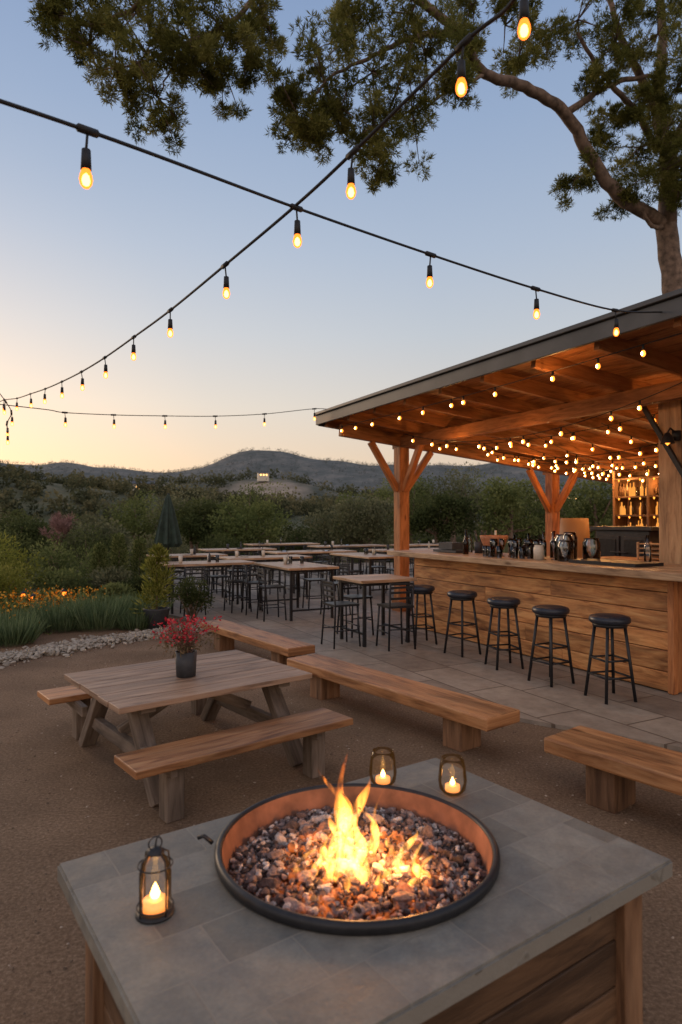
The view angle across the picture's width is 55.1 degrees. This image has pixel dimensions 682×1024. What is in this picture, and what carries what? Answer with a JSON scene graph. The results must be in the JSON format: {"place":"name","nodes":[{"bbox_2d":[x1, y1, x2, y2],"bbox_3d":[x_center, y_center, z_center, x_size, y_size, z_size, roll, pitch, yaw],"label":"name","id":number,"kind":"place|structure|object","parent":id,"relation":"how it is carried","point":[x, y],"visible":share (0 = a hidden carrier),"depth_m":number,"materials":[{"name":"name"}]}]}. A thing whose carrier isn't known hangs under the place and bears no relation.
{"place":"outdoors","nodes":[
{"label":"outdoors","id":0,"kind":"place"},
{"bbox_2d":[0,0,530,410],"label":"string lights","id":1,"kind":"object","parent":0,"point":[524,29],"visible":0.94,"depth_m":2.71},
{"bbox_2d":[0,450,681,1023],"bbox_3d":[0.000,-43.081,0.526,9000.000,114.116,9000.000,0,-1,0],"label":"ground","id":2,"kind":"structure","parent":0,"point":[642,822],"depth_m":3.95,"materials":[{"name":"soil"}]},
{"bbox_2d":[0,560,34,599],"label":"shrub","id":3,"kind":"object","parent":2,"relation":"on","point":[6,584],"visible":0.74,"depth_m":11.13,"materials":[{"name":"green plant"}]},
{"bbox_2d":[0,526,37,568],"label":"shrub","id":4,"kind":"object","parent":2,"relation":"on","point":[22,539],"visible":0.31,"depth_m":15.66,"materials":[{"name":"green plant"}]},
{"bbox_2d":[0,605,46,624],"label":"ornamental grass","id":5,"kind":"object","parent":2,"relation":"on","point":[10,614],"depth_m":8.91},
{"bbox_2d":[0,530,48,592],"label":"shrub","id":6,"kind":"object","parent":2,"relation":"on","point":[19,564],"visible":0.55,"depth_m":12.35,"materials":[{"name":"green plant"}]},
{"bbox_2d":[0,609,49,647],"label":"ornamental grass","id":7,"kind":"object","parent":2,"relation":"on","point":[18,631],"depth_m":8.04,"materials":[{"name":"plant"}]},
{"bbox_2d":[0,508,55,558],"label":"broadleaf tree","id":8,"kind":"object","parent":2,"relation":"on","point":[33,528],"visible":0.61,"depth_m":25.71,"materials":[{"name":"green plant"}]},
{"bbox_2d":[19,595,95,632],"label":"ornamental grass","id":9,"kind":"object","parent":2,"relation":"on","point":[57,616],"depth_m":8.97,"materials":[{"name":"plant"}]},
{"bbox_2d":[23,538,92,585],"bbox_3d":[-6.420,1.176,14.683,1.521,1.242,1.920,0,-1,20],"label":"shrub","id":10,"kind":"object","parent":2,"relation":"on","point":[54,556],"visible":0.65,"depth_m":14.42,"materials":[{"name":"green plant"}]},
{"bbox_2d":[28,564,92,593],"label":"shrub","id":11,"kind":"object","parent":2,"relation":"on","point":[54,578],"visible":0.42,"depth_m":12.37,"materials":[{"name":"green plant"}]},
{"bbox_2d":[38,511,82,563],"bbox_3d":[-9.330,0.940,22.029,1.349,1.969,1.669,0,-1,0],"label":"shrub","id":12,"kind":"object","parent":2,"relation":"on","point":[63,525],"visible":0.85,"depth_m":21.72,"materials":[{"name":"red plant"}]},
{"bbox_2d":[0,582,123,635],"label":"flower bed","id":13,"kind":"object","parent":2,"relation":"on","point":[15,601],"visible":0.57,"depth_m":10.08,"materials":[{"name":"orange plant"}]},
{"bbox_2d":[51,573,99,603],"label":"shrub","id":14,"kind":"object","parent":2,"relation":"on","point":[73,583],"visible":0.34,"depth_m":11.81,"materials":[{"name":"green plant"}]},
{"bbox_2d":[36,521,132,571],"bbox_3d":[-6.758,1.019,17.697,2.143,1.646,2.385,0,-1,22],"label":"shrub","id":15,"kind":"object","parent":2,"relation":"on","point":[91,543],"visible":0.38,"depth_m":17.31,"materials":[{"name":"green plant"}]},
{"bbox_2d":[61,511,133,563],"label":"broadleaf tree","id":16,"kind":"object","parent":2,"relation":"on","point":[106,526],"visible":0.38,"depth_m":21.62,"materials":[{"name":"green plant"}]},
{"bbox_2d":[63,549,132,577],"bbox_3d":[-5.134,1.249,14.265,1.594,0.983,1.791,1,-1,-41],"label":"shrub","id":17,"kind":"object","parent":2,"relation":"on","point":[87,566],"visible":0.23,"depth_m":14.12,"materials":[{"name":"green plant"}]},
{"bbox_2d":[88,542,109,591],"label":"columnar shrub","id":18,"kind":"object","parent":2,"relation":"on","point":[99,550],"visible":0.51,"depth_m":13.74,"materials":[{"name":"green plant"}]},
{"bbox_2d":[60,593,138,631],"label":"ornamental grass","id":19,"kind":"object","parent":2,"relation":"on","point":[100,617],"depth_m":9.08,"materials":[{"name":"plant"}]},
{"bbox_2d":[64,590,141,609],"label":"ornamental grass","id":20,"kind":"object","parent":2,"relation":"on","point":[103,602],"depth_m":10.10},
{"bbox_2d":[0,621,208,668],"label":"stone edging","id":21,"kind":"object","parent":2,"relation":"on","point":[63,648],"visible":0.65,"depth_m":7.89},
{"bbox_2d":[80,565,133,593],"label":"shrub","id":22,"kind":"object","parent":2,"relation":"on","point":[115,576],"visible":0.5,"depth_m":12.89,"materials":[{"name":"green plant"}]},
{"bbox_2d":[90,581,135,603],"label":"shrub","id":23,"kind":"object","parent":2,"relation":"on","point":[118,588],"visible":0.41,"depth_m":11.48,"materials":[{"name":"green plant"}]},
{"bbox_2d":[109,532,129,576],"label":"columnar shrub","id":24,"kind":"object","parent":2,"relation":"on","point":[117,551],"visible":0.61,"depth_m":13.95,"materials":[{"name":"green plant"}]},
{"bbox_2d":[98,489,161,554],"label":"broadleaf tree","id":25,"kind":"object","parent":2,"relation":"on","point":[131,517],"visible":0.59,"depth_m":32.44,"materials":[{"name":"green plant"}]},
{"bbox_2d":[112,605,158,630],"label":"ornamental grass","id":26,"kind":"object","parent":2,"relation":"on","point":[133,621],"depth_m":9.11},
{"bbox_2d":[128,536,148,578],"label":"columnar shrub","id":27,"kind":"object","parent":2,"relation":"on","point":[139,544],"visible":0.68,"depth_m":14.23,"materials":[{"name":"green plant"}]},
{"bbox_2d":[121,573,160,596],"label":"shrub","id":28,"kind":"object","parent":2,"relation":"on","point":[136,583],"visible":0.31,"depth_m":12.52,"materials":[{"name":"green plant"}]},
{"bbox_2d":[114,593,175,613],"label":"ornamental grass","id":29,"kind":"object","parent":2,"relation":"on","point":[141,605],"depth_m":9.75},
{"bbox_2d":[128,543,178,629],"bbox_3d":[-2.646,1.043,9.278,0.593,1.240,0.639,-1,-1,42],"label":"potted plant","id":30,"kind":"object","parent":2,"relation":"on","point":[161,612],"visible":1,"depth_m":9.24,"materials":[{"name":"green plant"}]},
{"bbox_2d":[144,484,228,560],"bbox_3d":[-7.104,0.875,31.860,4.636,4.511,3.977,0,-1,-25],"label":"broadleaf tree","id":31,"kind":"object","parent":2,"relation":"on","point":[175,502],"visible":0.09,"depth_m":31.36,"materials":[{"name":"green plant"}]},
{"bbox_2d":[168,575,215,622],"bbox_3d":[-2.269,1.324,9.932,0.765,0.714,0.656,0,-1,0],"label":"shrub","id":32,"kind":"object","parent":2,"relation":"on","point":[191,597],"visible":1,"depth_m":9.82,"materials":[{"name":"green plant"}]},
{"bbox_2d":[37,650,352,823],"bbox_3d":[-1.037,1.345,4.302,1.390,0.554,1.900,1,-1,-39],"label":"picnic table","id":33,"kind":"object","parent":2,"relation":"on","point":[140,694],"visible":0.99,"depth_m":3.97,"materials":[{"name":"brown wood"}]},
{"bbox_2d":[150,615,221,677],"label":"potted flowers","id":34,"kind":"object","parent":33,"relation":"on","point":[185,657],"visible":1,"depth_m":4.21,"materials":[{"name":"red plant"}]},
{"bbox_2d":[175,497,227,560],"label":"broadleaf tree","id":35,"kind":"object","parent":2,"relation":"on","point":[194,526],"visible":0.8,"depth_m":24.66,"materials":[{"name":"green plant"}]},
{"bbox_2d":[207,499,291,555],"bbox_3d":[-3.425,0.795,23.892,2.531,2.595,3.092,-1,-1,38],"label":"broadleaf tree","id":36,"kind":"object","parent":2,"relation":"on","point":[242,524],"visible":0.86,"depth_m":23.65,"materials":[{"name":"green plant"}]},
{"bbox_2d":[213,478,287,555],"bbox_3d":[-4.794,0.802,33.915,4.271,5.218,4.914,0,-1,0],"label":"broadleaf tree","id":37,"kind":"object","parent":2,"relation":"on","point":[237,507],"visible":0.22,"depth_m":33.96,"materials":[{"name":"green plant"}]},
{"bbox_2d":[200,619,314,664],"bbox_3d":[-1.000,1.492,7.292,0.320,0.305,2.100,1,-1,-36],"label":"wood bench","id":38,"kind":"object","parent":2,"relation":"on","point":[282,649],"visible":0.76,"depth_m":7.01,"materials":[{"name":"wood"}]},
{"bbox_2d":[24,525,544,566],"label":"valley trees","id":39,"kind":"object","parent":2,"relation":"on","point":[416,542],"visible":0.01,"depth_m":39.05,"materials":[{"name":"green plant"}]},
{"bbox_2d":[263,514,334,560],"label":"broadleaf tree","id":40,"kind":"object","parent":2,"relation":"on","point":[298,537],"visible":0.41,"depth_m":35.43,"materials":[{"name":"green plant"}]},
{"bbox_2d":[1,447,607,495],"bbox_3d":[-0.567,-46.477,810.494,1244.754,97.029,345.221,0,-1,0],"label":"ridge forest","id":41,"kind":"object","parent":2,"relation":"on","point":[361,464],"visible":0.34,"depth_m":858.16,"materials":[{"name":"green plant"}]},
{"bbox_2d":[0,461,610,559],"bbox_3d":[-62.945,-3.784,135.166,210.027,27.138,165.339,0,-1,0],"label":"hillside forest","id":42,"kind":"object","parent":2,"relation":"on","point":[21,479],"visible":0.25,"depth_m":157.51,"materials":[{"name":"green plant"}]},
{"bbox_2d":[41,467,612,518],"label":"hillside forest","id":43,"kind":"object","parent":2,"relation":"on","point":[221,480],"visible":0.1,"depth_m":349.35,"materials":[{"name":"green plant"}]},
{"bbox_2d":[301,508,354,560],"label":"broadleaf tree","id":44,"kind":"object","parent":2,"relation":"on","point":[323,535],"visible":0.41,"depth_m":33.71,"materials":[{"name":"green plant"}]},
{"bbox_2d":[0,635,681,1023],"bbox_3d":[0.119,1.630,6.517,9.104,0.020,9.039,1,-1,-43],"label":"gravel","id":45,"kind":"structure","parent":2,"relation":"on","point":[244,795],"depth_m":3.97,"materials":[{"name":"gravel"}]},
{"bbox_2d":[24,0,681,294],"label":"overhanging tree","id":46,"kind":"object","parent":2,"relation":"on","point":[180,57],"visible":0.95,"depth_m":9.88,"materials":[{"name":"green plant"}]},
{"bbox_2d":[327,492,393,562],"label":"broadleaf tree","id":47,"kind":"object","parent":2,"relation":"on","point":[371,527],"visible":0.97,"depth_m":24.66,"materials":[{"name":"green plant"}]},
{"bbox_2d":[57,758,672,1023],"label":"fire pit table","id":48,"kind":"object","parent":2,"relation":"on","point":[413,894],"visible":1,"depth_m":1.67,"materials":[{"name":"concrete"}]},
{"bbox_2d":[135,834,174,924],"bbox_3d":[-0.449,0.876,1.579,0.092,0.187,0.092,0,-1,-29],"label":"candle lantern","id":49,"kind":"object","parent":48,"relation":"on","point":[156,905],"visible":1,"depth_m":1.57,"materials":[{"name":"black metal"}]},
{"bbox_2d":[369,747,396,785],"bbox_3d":[0.150,0.915,2.339,0.100,0.123,0.100,0,-1,0],"label":"glass candle holder","id":50,"kind":"object","parent":48,"relation":"on","point":[382,778],"visible":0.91,"depth_m":2.32,"materials":[{"name":"glass"}]},
{"bbox_2d":[438,754,466,796],"bbox_3d":[0.387,0.914,2.269,0.100,0.123,0.100,0,-1,0],"label":"glass candle holder","id":51,"kind":"object","parent":48,"relation":"on","point":[452,788],"visible":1,"depth_m":2.25,"materials":[{"name":"glass"}]},
{"bbox_2d":[331,484,409,562],"bbox_3d":[1.478,0.871,33.065,4.181,4.630,3.982,0,-1,0],"label":"broadleaf tree","id":52,"kind":"object","parent":2,"relation":"on","point":[386,491],"visible":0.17,"depth_m":32.82,"materials":[{"name":"green plant"}]},
{"bbox_2d":[287,654,519,751],"bbox_3d":[0.345,1.465,5.112,0.340,0.305,2.300,1,-1,-38],"label":"wood bench","id":53,"kind":"object","parent":2,"relation":"on","point":[467,719],"visible":0.93,"depth_m":4.71,"materials":[{"name":"wood"}]},
{"bbox_2d":[381,472,439,561],"bbox_3d":[3.281,0.530,33.127,3.792,5.364,3.779,0,-1,31],"label":"broadleaf tree","id":54,"kind":"object","parent":2,"relation":"on","point":[416,492],"visible":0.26,"depth_m":32.75,"materials":[{"name":"green plant"}]},
{"bbox_2d":[409,488,476,547],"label":"broadleaf tree","id":55,"kind":"object","parent":2,"relation":"on","point":[450,507],"visible":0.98,"depth_m":24.69,"materials":[{"name":"green plant"}]},
{"bbox_2d":[417,461,492,549],"bbox_3d":[5.625,0.270,31.721,3.898,5.630,4.214,0,-1,0],"label":"broadleaf tree","id":56,"kind":"object","parent":2,"relation":"on","point":[464,482],"visible":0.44,"depth_m":31.55,"materials":[{"name":"green plant"}]},
{"bbox_2d":[454,471,541,551],"bbox_3d":[7.833,0.610,32.836,5.679,5.407,4.489,0,-1,0],"label":"broadleaf tree","id":57,"kind":"object","parent":2,"relation":"on","point":[491,533],"visible":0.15,"depth_m":32.67,"materials":[{"name":"green plant"}]},
{"bbox_2d":[469,476,544,552],"bbox_3d":[6.111,0.399,23.983,3.102,3.458,2.292,0,-1,-35],"label":"broadleaf tree","id":58,"kind":"object","parent":2,"relation":"on","point":[506,503],"visible":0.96,"depth_m":23.66,"materials":[{"name":"green plant"}]},
{"bbox_2d":[507,492,568,553],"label":"broadleaf tree","id":59,"kind":"object","parent":2,"relation":"on","point":[539,535],"visible":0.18,"depth_m":32.28,"materials":[{"name":"green plant"}]},
{"bbox_2d":[560,479,612,551],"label":"broadleaf tree","id":60,"kind":"object","parent":2,"relation":"on","point":[596,507],"visible":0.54,"depth_m":23.81,"materials":[{"name":"green plant"}]},
{"bbox_2d":[560,487,612,555],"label":"broadleaf tree","id":61,"kind":"object","parent":2,"relation":"on","point":[561,511],"visible":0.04,"depth_m":32.72,"materials":[{"name":"green plant"}]},
{"bbox_2d":[544,725,681,813],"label":"wood bench","id":62,"kind":"object","parent":2,"relation":"on","point":[617,767],"visible":1,"depth_m":3.48,"materials":[{"name":"wood"}]},
{"bbox_2d":[0,0,681,471],"label":"sky","id":63,"kind":"structure","parent":0,"point":[346,314],"materials":[{"name":"blue"}]},
{"bbox_2d":[149,562,681,751],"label":"patio","id":64,"kind":"structure","parent":0,"point":[652,716],"depth_m":6.69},
{"bbox_2d":[125,532,202,576],"bbox_3d":[-4.528,1.126,16.014,2.083,1.352,1.582,0,-1,29],"label":"shrub","id":65,"kind":"object","parent":64,"relation":"on","point":[170,550],"visible":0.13,"depth_m":16.02,"materials":[{"name":"green plant"}]},
{"bbox_2d":[154,493,181,597],"bbox_3d":[-3.440,0.654,12.993,0.534,2.050,0.534,0,-1,17],"label":"closed umbrella","id":66,"kind":"object","parent":64,"relation":"on","point":[167,535],"visible":0.77,"depth_m":12.87,"materials":[{"name":"green fabric"}]},
{"bbox_2d":[146,553,227,589],"bbox_3d":[-3.200,1.286,13.585,1.500,0.800,0.797,0,-1,-28],"label":"dining table","id":67,"kind":"object","parent":64,"relation":"on","point":[199,556],"visible":0.46,"depth_m":13.43,"materials":[{"name":"brown wood"}]},
{"bbox_2d":[180,566,205,615],"bbox_3d":[-2.389,1.258,10.546,0.361,0.784,0.374,0,-1,-23],"label":"metal chair","id":68,"kind":"object","parent":64,"relation":"on","point":[203,573],"visible":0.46,"depth_m":10.42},
{"bbox_2d":[160,560,254,613],"bbox_3d":[-2.300,1.257,11.185,1.500,0.800,0.797,0,-1,-28],"label":"dining table","id":69,"kind":"object","parent":64,"relation":"on","point":[212,563],"visible":0.59,"depth_m":11.05,"materials":[{"name":"brown wood"}]},
{"bbox_2d":[207,567,230,604],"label":"metal chair","id":70,"kind":"object","parent":64,"relation":"on","point":[225,576],"visible":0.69,"depth_m":11.86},
{"bbox_2d":[195,533,257,567],"bbox_3d":[-3.503,1.224,20.811,1.999,1.187,1.678,0,-1,32],"label":"shrub","id":71,"kind":"object","parent":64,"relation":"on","point":[224,542],"visible":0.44,"depth_m":20.64,"materials":[{"name":"green plant"}]},
{"bbox_2d":[223,564,251,612],"bbox_3d":[-1.724,1.262,10.894,0.361,0.784,0.374,0,-1,-31],"label":"metal chair","id":72,"kind":"object","parent":64,"relation":"on","point":[232,581],"visible":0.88,"depth_m":10.80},
{"bbox_2d":[198,547,276,581],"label":"dining table","id":73,"kind":"object","parent":64,"relation":"on","point":[216,550],"visible":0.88,"depth_m":16.14,"materials":[{"name":"brown wood"}]},
{"bbox_2d":[241,565,267,614],"bbox_3d":[-1.411,1.259,10.664,0.374,0.784,0.361,0,-1,-21],"label":"metal chair","id":74,"kind":"object","parent":64,"relation":"on","point":[247,582],"visible":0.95,"depth_m":10.57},
{"bbox_2d":[219,555,312,600],"bbox_3d":[-1.500,1.278,12.885,1.700,0.800,0.797,0,-1,-28],"label":"dining table","id":75,"kind":"object","parent":64,"relation":"on","point":[267,557],"visible":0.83,"depth_m":12.77,"materials":[{"name":"brown wood"}]},
{"bbox_2d":[256,568,286,621],"bbox_3d":[-1.064,1.251,9.999,0.374,0.784,0.361,0,-1,-25],"label":"metal chair","id":76,"kind":"object","parent":64,"relation":"on","point":[265,586],"visible":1,"depth_m":9.91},
{"bbox_2d":[244,543,319,568],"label":"dining table","id":77,"kind":"object","parent":64,"relation":"on","point":[279,544],"visible":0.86,"depth_m":19.75,"materials":[{"name":"brown wood"}]},
{"bbox_2d":[254,561,338,620],"bbox_3d":[-0.750,1.249,10.585,0.847,0.800,1.500,0,-1,-28],"label":"dining table","id":78,"kind":"object","parent":64,"relation":"on","point":[297,566],"visible":0.94,"depth_m":10.14,"materials":[{"name":"brown wood"}]},
{"bbox_2d":[265,549,356,584],"bbox_3d":[-0.700,1.306,15.185,2.000,0.800,0.797,0,-1,-28],"label":"dining table","id":79,"kind":"object","parent":64,"relation":"on","point":[317,552],"visible":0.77,"depth_m":14.93,"materials":[{"name":"brown wood"}]},
{"bbox_2d":[302,562,328,609],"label":"metal chair","id":80,"kind":"object","parent":64,"relation":"on","point":[320,579],"visible":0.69,"depth_m":11.09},
{"bbox_2d":[320,565,350,613],"bbox_3d":[-0.089,1.257,10.508,0.374,0.784,0.361,0,-1,-33],"label":"metal chair","id":81,"kind":"object","parent":64,"relation":"on","point":[336,582],"visible":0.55,"depth_m":10.54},
{"bbox_2d":[321,580,360,648],"bbox_3d":[-0.004,1.226,7.933,0.374,0.784,0.361,0,-1,-28],"label":"metal chair","id":82,"kind":"object","parent":64,"relation":"on","point":[345,604],"visible":1,"depth_m":7.86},
{"bbox_2d":[307,544,385,575],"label":"dining table","id":83,"kind":"object","parent":64,"relation":"on","point":[320,547],"visible":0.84,"depth_m":18.39,"materials":[{"name":"brown wood"}]},
{"bbox_2d":[336,574,373,637],"bbox_3d":[0.188,1.235,8.678,0.361,0.784,0.374,0,-1,-33],"label":"metal chair","id":84,"kind":"object","parent":64,"relation":"on","point":[357,596],"visible":0.69,"depth_m":8.63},
{"bbox_2d":[330,552,393,595],"bbox_3d":[0.500,1.286,13.585,0.797,0.800,1.700,0,-1,-28],"label":"dining table","id":85,"kind":"object","parent":64,"relation":"on","point":[361,556],"visible":0.69,"depth_m":13.25,"materials":[{"name":"brown wood"}]},
{"bbox_2d":[333,574,416,646],"bbox_3d":[0.420,1.221,8.236,0.800,0.800,0.747,0,-1,-28],"label":"dining table","id":86,"kind":"object","parent":64,"relation":"on","point":[381,580],"visible":0.97,"depth_m":8.10,"materials":[{"name":"brown wood"}]},
{"bbox_2d":[376,583,415,650],"bbox_3d":[0.651,1.224,7.792,0.361,0.784,0.374,0,-1,-21],"label":"metal chair","id":87,"kind":"object","parent":64,"relation":"on","point":[395,605],"visible":1,"depth_m":7.68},
{"bbox_2d":[405,584,437,644],"bbox_3d":[0.990,1.262,8.075,0.340,0.717,0.340,0,-1,-17],"label":"bar stool","id":88,"kind":"object","parent":64,"relation":"on","point":[423,589],"visible":0.85,"depth_m":7.98,"materials":[{"name":"black metal"}]},
{"bbox_2d":[443,590,480,656],"bbox_3d":[1.380,1.254,7.435,0.340,0.717,0.340,0,-1,-34],"label":"bar stool","id":89,"kind":"object","parent":64,"relation":"on","point":[461,595],"visible":1,"depth_m":7.38,"materials":[{"name":"black metal"}]},
{"bbox_2d":[315,288,681,611],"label":"wooden pavilion","id":90,"kind":"structure","parent":64,"relation":"on","point":[571,394],"depth_m":8.16,"materials":[{"name":"brown wood"}]},
{"bbox_2d":[0,404,324,428],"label":"string lights","id":91,"kind":"object","parent":90,"relation":"attached to","point":[165,426],"visible":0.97,"depth_m":9.39},
{"bbox_2d":[0,99,661,335],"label":"string lights","id":92,"kind":"object","parent":90,"relation":"attached to","point":[85,179],"visible":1,"depth_m":2.86},
{"bbox_2d":[334,332,681,481],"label":"roof string lights","id":93,"kind":"object","parent":90,"relation":"attached to","point":[598,366],"visible":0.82,"depth_m":9.25},
{"bbox_2d":[660,427,680,445],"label":"wall lamp","id":94,"kind":"object","parent":90,"relation":"attached to","point":[668,438],"visible":1,"depth_m":6.68,"materials":[{"name":"black metal"}]},
{"bbox_2d":[484,596,523,669],"bbox_3d":[1.690,1.246,6.785,0.340,0.717,0.340,0,-1,-11],"label":"bar stool","id":95,"kind":"object","parent":64,"relation":"on","point":[501,602],"visible":1,"depth_m":6.69,"materials":[{"name":"black metal"}]},
{"bbox_2d":[387,549,681,694],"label":"bar counter","id":96,"kind":"object","parent":64,"relation":"on","point":[647,601],"visible":0.75,"depth_m":6.69,"materials":[{"name":"brown wood"}]},
{"bbox_2d":[533,545,543,559],"bbox_3d":[2.174,0.445,7.184,0.112,0.160,0.109,0,-1,-28],"label":"ceramic canister","id":97,"kind":"object","parent":96,"relation":"on","point":[538,551],"visible":1,"depth_m":7.14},
{"bbox_2d":[557,540,570,561],"bbox_3d":[2.367,0.412,6.924,0.143,0.220,0.139,0,-1,-28],"label":"glass jar","id":98,"kind":"object","parent":96,"relation":"on","point":[560,557],"visible":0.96,"depth_m":6.89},
{"bbox_2d":[554,534,573,559],"bbox_3d":[2.430,0.384,7.127,0.204,0.280,0.199,0,-1,-28],"label":"glass jar","id":99,"kind":"object","parent":96,"relation":"on","point":[570,538],"visible":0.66,"depth_m":7.09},
{"bbox_2d":[582,538,600,558],"bbox_3d":[2.700,0.403,7.042,0.184,0.240,0.179,0,-1,-28],"label":"glass jar","id":100,"kind":"object","parent":96,"relation":"on","point":[597,554],"visible":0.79,"depth_m":7.00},
{"bbox_2d":[568,558,663,566],"bbox_3d":[2.710,0.501,6.482,0.400,0.030,0.800,0,-1,-28],"label":"tray","id":101,"kind":"object","parent":96,"relation":"on","point":[624,563],"visible":1,"depth_m":6.33,"materials":[{"name":"black metal"}]},
{"bbox_2d":[601,542,658,561],"bbox_3d":[3.474,0.992,7.496,0.500,1.300,1.200,0,-1,-28],"label":"shelf crate","id":102,"kind":"object","parent":96,"relation":"on","point":[653,558],"visible":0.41,"depth_m":7.38,"materials":[{"name":"brown wood"}]},
{"bbox_2d":[527,604,574,686],"bbox_3d":[1.970,1.238,6.135,0.340,0.717,0.340,0,-1,-29],"label":"bar stool","id":103,"kind":"object","parent":64,"relation":"on","point":[551,612],"visible":1,"depth_m":6.07,"materials":[{"name":"black metal"}]},
{"bbox_2d":[559,518,590,557],"bbox_3d":[3.713,0.872,10.387,0.480,1.550,0.473,0,-1,0],"label":"wooden board","id":104,"kind":"object","parent":64,"relation":"on","point":[579,527],"visible":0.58,"depth_m":10.20,"materials":[{"name":"brown wood"}]},
{"bbox_2d":[584,613,636,704],"bbox_3d":[2.290,1.231,5.565,0.340,0.717,0.340,0,-1,-14],"label":"bar stool","id":105,"kind":"object","parent":64,"relation":"on","point":[610,621],"visible":1,"depth_m":5.48,"materials":[{"name":"black metal"}]},
{"bbox_2d":[590,526,658,556],"bbox_3d":[3.923,0.908,8.668,0.720,1.435,0.950,0,-1,-28],"label":"counter","id":106,"kind":"object","parent":64,"relation":"on","point":[622,541],"visible":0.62,"depth_m":8.46,"materials":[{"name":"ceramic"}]},
{"bbox_2d":[613,469,658,525],"bbox_3d":[4.965,0.476,10.312,0.365,2.300,1.320,0,-1,-28],"label":"bottle shelf","id":107,"kind":"object","parent":64,"relation":"on","point":[635,500],"visible":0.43,"depth_m":10.66,"materials":[{"name":"brown wood"}]},
{"bbox_2d":[433,542,462,552],"bbox_3d":[1.483,0.475,8.831,0.220,0.130,0.500,0,-1,-28],"label":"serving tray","id":108,"kind":"object","parent":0,"point":[450,547],"visible":0.93,"depth_m":8.73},
{"bbox_2d":[480,535,507,554],"bbox_3d":[1.940,0.418,8.281,0.360,0.240,0.360,0,-1,-28],"label":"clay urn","id":109,"kind":"object","parent":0,"point":[485,539],"visible":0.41,"depth_m":8.17,"materials":[{"name":"ceramic"}]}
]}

